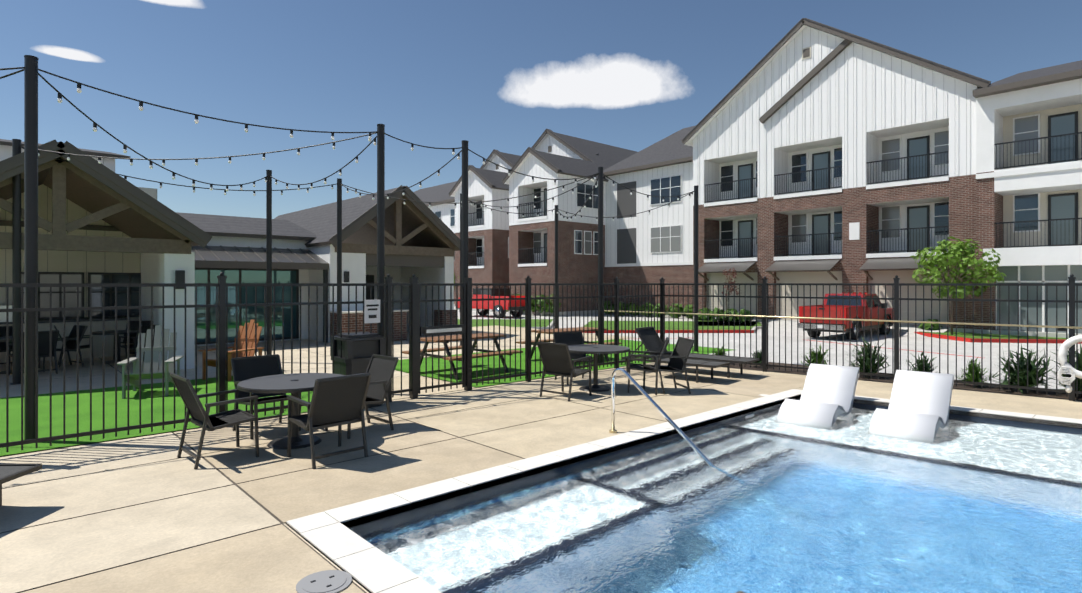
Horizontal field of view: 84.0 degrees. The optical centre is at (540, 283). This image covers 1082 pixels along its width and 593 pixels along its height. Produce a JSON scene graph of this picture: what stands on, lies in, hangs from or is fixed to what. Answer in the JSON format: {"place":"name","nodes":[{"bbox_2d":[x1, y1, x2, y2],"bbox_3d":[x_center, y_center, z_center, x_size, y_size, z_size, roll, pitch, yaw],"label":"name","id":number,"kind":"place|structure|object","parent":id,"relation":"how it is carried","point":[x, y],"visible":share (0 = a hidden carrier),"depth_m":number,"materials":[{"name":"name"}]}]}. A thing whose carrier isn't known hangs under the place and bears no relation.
{"place":"outdoors","nodes":[
{"label":"outdoors","id":0,"kind":"place"},
{"bbox_2d":[0,307,1081,523],"bbox_3d":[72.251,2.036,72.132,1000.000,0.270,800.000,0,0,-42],"label":"ground","id":1,"kind":"structure","parent":0,"point":[960,351],"depth_m":20.33,"materials":[{"name":"grey concrete"}]},
{"bbox_2d":[0,139,459,369],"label":"clubhouse","id":2,"kind":"structure","parent":1,"relation":"on","point":[103,222],"depth_m":16.66,"materials":[{"name":"grey"}]},
{"bbox_2d":[0,325,733,455],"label":"turf","id":3,"kind":"structure","parent":1,"relation":"on","point":[57,403],"depth_m":10.93,"materials":[{"name":"green plant"}]},
{"bbox_2d":[0,326,23,368],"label":"chair","id":4,"kind":"object","parent":3,"relation":"on","point":[3,334],"visible":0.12,"depth_m":13.32,"materials":[{"name":"grey"}]},
{"bbox_2d":[0,336,23,373],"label":"table","id":5,"kind":"object","parent":3,"relation":"on","point":[2,339],"visible":0.06,"depth_m":12.42,"materials":[{"name":"grey metal"}]},
{"bbox_2d":[9,330,58,374],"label":"chair","id":6,"kind":"object","parent":3,"relation":"on","point":[43,344],"visible":0.62,"depth_m":12.26,"materials":[{"name":"grey"}]},
{"bbox_2d":[38,325,87,367],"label":"chair","id":7,"kind":"object","parent":3,"relation":"on","point":[71,344],"visible":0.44,"depth_m":13.52,"materials":[{"name":"grey"}]},
{"bbox_2d":[54,325,93,367],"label":"chair","id":8,"kind":"object","parent":3,"relation":"on","point":[66,348],"visible":0.44,"depth_m":13.65,"materials":[{"name":"grey metal"}]},
{"bbox_2d":[92,330,137,363],"bbox_3d":[-10.055,1.503,14.255,1.012,0.735,1.012,0,0,-42],"label":"table","id":9,"kind":"object","parent":3,"relation":"on","point":[112,332],"visible":0.52,"depth_m":14.17,"materials":[{"name":"grey"}]},
{"bbox_2d":[113,321,150,359],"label":"chair","id":10,"kind":"object","parent":3,"relation":"on","point":[133,325],"visible":0.21,"depth_m":15.26,"materials":[{"name":"grey"}]},
{"bbox_2d":[118,324,158,361],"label":"chair","id":11,"kind":"object","parent":3,"relation":"on","point":[144,328],"visible":0.44,"depth_m":13.76,"materials":[{"name":"grey"}]},
{"bbox_2d":[117,325,183,398],"bbox_3d":[-6.629,1.307,10.264,0.812,1.127,1.041,0,0,-21],"label":"chair","id":12,"kind":"object","parent":3,"relation":"on","point":[146,373],"visible":0.75,"depth_m":10.41,"materials":[{"name":"grey wood"}]},
{"bbox_2d":[198,320,263,380],"bbox_3d":[-6.053,1.307,11.950,0.812,1.127,1.041,0,0,19],"label":"chair","id":13,"kind":"object","parent":3,"relation":"on","point":[242,341],"visible":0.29,"depth_m":12.11,"materials":[{"name":"brown wood"}]},
{"bbox_2d":[10,55,698,439],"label":"light poles","id":14,"kind":"object","parent":3,"relation":"on","point":[30,169],"visible":0.69,"depth_m":11.10,"materials":[{"name":"black metal"}]},
{"bbox_2d":[0,67,693,218],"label":"string lights","id":15,"kind":"object","parent":14,"relation":"attached to","point":[95,124],"visible":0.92,"depth_m":10.95,"materials":[{"name":"black"}]},
{"bbox_2d":[38,88,692,220],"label":"light bulbs","id":16,"kind":"object","parent":15,"relation":"attached to","point":[79,90],"visible":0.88,"depth_m":11.42,"materials":[{"name":"white"}]},
{"bbox_2d":[402,333,522,379],"bbox_3d":[-1.645,1.495,12.511,1.755,0.778,1.830,0,0,45],"label":"picnic table","id":17,"kind":"object","parent":3,"relation":"on","point":[435,340],"visible":0.67,"depth_m":12.32,"materials":[{"name":"brown wood"}]},
{"bbox_2d":[516,327,620,361],"bbox_3d":[0.659,1.495,14.434,1.830,0.778,1.755,0,0,-38],"label":"picnic table","id":18,"kind":"object","parent":3,"relation":"on","point":[551,332],"visible":0.35,"depth_m":14.39,"materials":[{"name":"brown wood"}]},
{"bbox_2d":[458,288,524,317],"bbox_3d":[-3.175,1.243,38.863,4.700,1.844,1.990,0,0,38],"label":"jeep","id":19,"kind":"object","parent":1,"relation":"on","point":[485,303],"visible":0.48,"depth_m":37.96,"materials":[{"name":"red metal"}]},
{"bbox_2d":[0,362,1081,592],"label":"deck","id":20,"kind":"structure","parent":1,"relation":"on","point":[150,514],"depth_m":5.91,"materials":[{"name":"brown concrete"}]},
{"bbox_2d":[0,463,41,505],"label":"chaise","id":21,"kind":"object","parent":20,"relation":"on","point":[9,472],"visible":1,"depth_m":4.93,"materials":[{"name":"grey"}]},
{"bbox_2d":[170,373,258,469],"bbox_3d":[-3.498,1.415,6.441,0.625,0.917,0.698,0,0,44],"label":"chair","id":22,"kind":"object","parent":20,"relation":"on","point":[202,418],"visible":1,"depth_m":6.40,"materials":[{"name":"grey"}]},
{"bbox_2d":[231,354,300,438],"bbox_3d":[-3.511,1.415,7.665,0.698,0.917,0.625,0,0,44],"label":"chair","id":23,"kind":"object","parent":20,"relation":"on","point":[245,368],"visible":0.69,"depth_m":7.79,"materials":[{"name":"grey"}]},
{"bbox_2d":[237,373,344,449],"bbox_3d":[-2.893,1.503,7.060,1.212,0.735,1.212,0,0,-42],"label":"table","id":24,"kind":"object","parent":20,"relation":"on","point":[294,384],"visible":0.71,"depth_m":6.98,"materials":[{"name":"grey metal"}]},
{"bbox_2d":[287,373,370,468],"bbox_3d":[-2.274,1.415,6.455,0.698,0.917,0.625,0,0,44],"label":"chair","id":25,"kind":"object","parent":20,"relation":"on","point":[339,401],"visible":1,"depth_m":6.31,"materials":[{"name":"grey"}]},
{"bbox_2d":[330,332,385,408],"bbox_3d":[-2.803,1.321,9.201,0.636,1.100,0.636,0,0,-42],"label":"grill","id":26,"kind":"object","parent":20,"relation":"on","point":[359,349],"visible":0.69,"depth_m":8.99,"materials":[{"name":"black metal"}]},
{"bbox_2d":[325,354,398,438],"bbox_3d":[-2.288,1.415,7.678,0.625,0.917,0.698,0,0,44],"label":"chair","id":27,"kind":"object","parent":20,"relation":"on","point":[380,369],"visible":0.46,"depth_m":7.75,"materials":[{"name":"grey"}]},
{"bbox_2d":[0,272,1081,451],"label":"fence","id":28,"kind":"object","parent":20,"relation":"on","point":[371,311],"visible":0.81,"depth_m":9.88,"materials":[{"name":"black metal"}]},
{"bbox_2d":[604,310,1081,330],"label":"rescue pole","id":29,"kind":"object","parent":28,"relation":"attached to","point":[1061,328],"visible":1,"depth_m":11.29,"materials":[{"name":"metal"}]},
{"bbox_2d":[1057,335,1081,392],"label":"life ring","id":30,"kind":"object","parent":28,"relation":"attached to","point":[1066,345],"visible":1,"depth_m":9.51,"materials":[{"name":"white plastic"}]},
{"bbox_2d":[537,342,591,400],"bbox_3d":[0.387,1.415,9.936,0.625,0.917,0.698,0,0,39],"label":"chair","id":31,"kind":"object","parent":20,"relation":"on","point":[556,359],"visible":1,"depth_m":9.79,"materials":[{"name":"grey"}]},
{"bbox_2d":[553,332,592,384],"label":"chair","id":32,"kind":"object","parent":20,"relation":"on","point":[571,338],"visible":0.35,"depth_m":11.74,"materials":[{"name":"grey"}]},
{"bbox_2d":[568,344,629,391],"bbox_3d":[0.968,1.503,10.643,1.212,0.735,1.212,0,0,-42],"label":"table","id":33,"kind":"object","parent":20,"relation":"on","point":[595,350],"visible":0.81,"depth_m":10.55,"materials":[{"name":"grey metal"}]},
{"bbox_2d":[628,337,668,393],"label":"chair","id":34,"kind":"object","parent":20,"relation":"on","point":[634,366],"visible":0.69,"depth_m":10.25,"materials":[{"name":"grey metal"}]},
{"bbox_2d":[643,337,694,394],"bbox_3d":[2.201,1.415,10.395,0.698,0.917,0.625,0,0,-11],"label":"chair","id":35,"kind":"object","parent":20,"relation":"on","point":[678,357],"visible":1,"depth_m":10.37,"materials":[{"name":"grey"}]},
{"bbox_2d":[622,326,729,382],"bbox_3d":[2.655,1.390,11.984,2.035,0.962,0.695,0,0,40],"label":"chaise","id":36,"kind":"object","parent":20,"relation":"on","point":[649,337],"visible":0.73,"depth_m":12.13,"materials":[{"name":"grey"}]},
{"bbox_2d":[609,368,744,592],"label":"handrails","id":37,"kind":"object","parent":20,"relation":"on","point":[668,419],"visible":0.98,"depth_m":7.15,"materials":[{"name":"silver metal"}]},
{"bbox_2d":[286,389,1081,592],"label":"pool","id":38,"kind":"structure","parent":20,"relation":"in","point":[333,537],"depth_m":5.57,"materials":[{"name":"white concrete"}]},
{"bbox_2d":[354,406,1081,592],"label":"water","id":39,"kind":"structure","parent":38,"relation":"in","point":[771,502],"depth_m":5.01,"materials":[{"name":"blue liquid"}]},
{"bbox_2d":[777,363,859,424],"bbox_3d":[4.256,1.771,9.204,0.740,0.840,1.852,0,0,40],"label":"pool lounger","id":40,"kind":"object","parent":38,"relation":"on","point":[827,394],"visible":0.85,"depth_m":9.46,"materials":[{"name":"white plastic"}]},
{"bbox_2d":[869,370,953,437],"bbox_3d":[5.243,1.771,8.480,0.740,0.840,1.852,0,0,42],"label":"pool lounger","id":41,"kind":"object","parent":38,"relation":"on","point":[919,403],"visible":0.85,"depth_m":8.73,"materials":[{"name":"white plastic"}]},
{"bbox_2d":[659,351,758,377],"bbox_3d":[3.424,1.695,12.551,2.035,0.352,0.695,0,0,40],"label":"chaise","id":42,"kind":"object","parent":20,"relation":"on","point":[740,360],"visible":0.6,"depth_m":12.22,"materials":[{"name":"grey metal"}]},
{"bbox_2d":[414,18,1081,339],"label":"apartments","id":43,"kind":"structure","parent":1,"relation":"on","point":[804,150],"depth_m":29.53,"materials":[{"name":"brick"}]},
{"bbox_2d":[458,319,1081,399],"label":"curb","id":44,"kind":"structure","parent":1,"relation":"on","point":[1004,339],"depth_m":23.84,"materials":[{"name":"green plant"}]},
{"bbox_2d":[721,268,738,319],"bbox_3d":[9.671,0.536,30.781,0.906,2.672,1.803,0,0,31],"label":"tree","id":45,"kind":"object","parent":44,"relation":"on","point":[731,286],"visible":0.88,"depth_m":30.70,"materials":[{"name":"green plant"}]},
{"bbox_2d":[910,236,1006,334],"bbox_3d":[16.504,0.078,23.842,2.984,3.929,3.377,0,0,-42],"label":"young tree","id":46,"kind":"object","parent":44,"relation":"on","point":[945,260],"visible":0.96,"depth_m":23.47,"materials":[{"name":"green plant"}]},
{"bbox_2d":[506,293,1081,393],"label":"shrubs","id":47,"kind":"object","parent":1,"relation":"on","point":[1032,374],"visible":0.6,"depth_m":11.74,"materials":[{"name":"green plant"}]},
{"bbox_2d":[798,292,891,339],"bbox_3d":[12.690,1.277,24.745,5.667,1.776,2.182,0,0,-42],"label":"pickup","id":48,"kind":"object","parent":1,"relation":"on","point":[846,316],"visible":0.77,"depth_m":23.49,"materials":[{"name":"red metal"}]},
{"bbox_2d":[0,0,1081,218],"label":"sky","id":49,"kind":"structure","parent":0,"point":[490,75],"materials":[{"name":"blue"}]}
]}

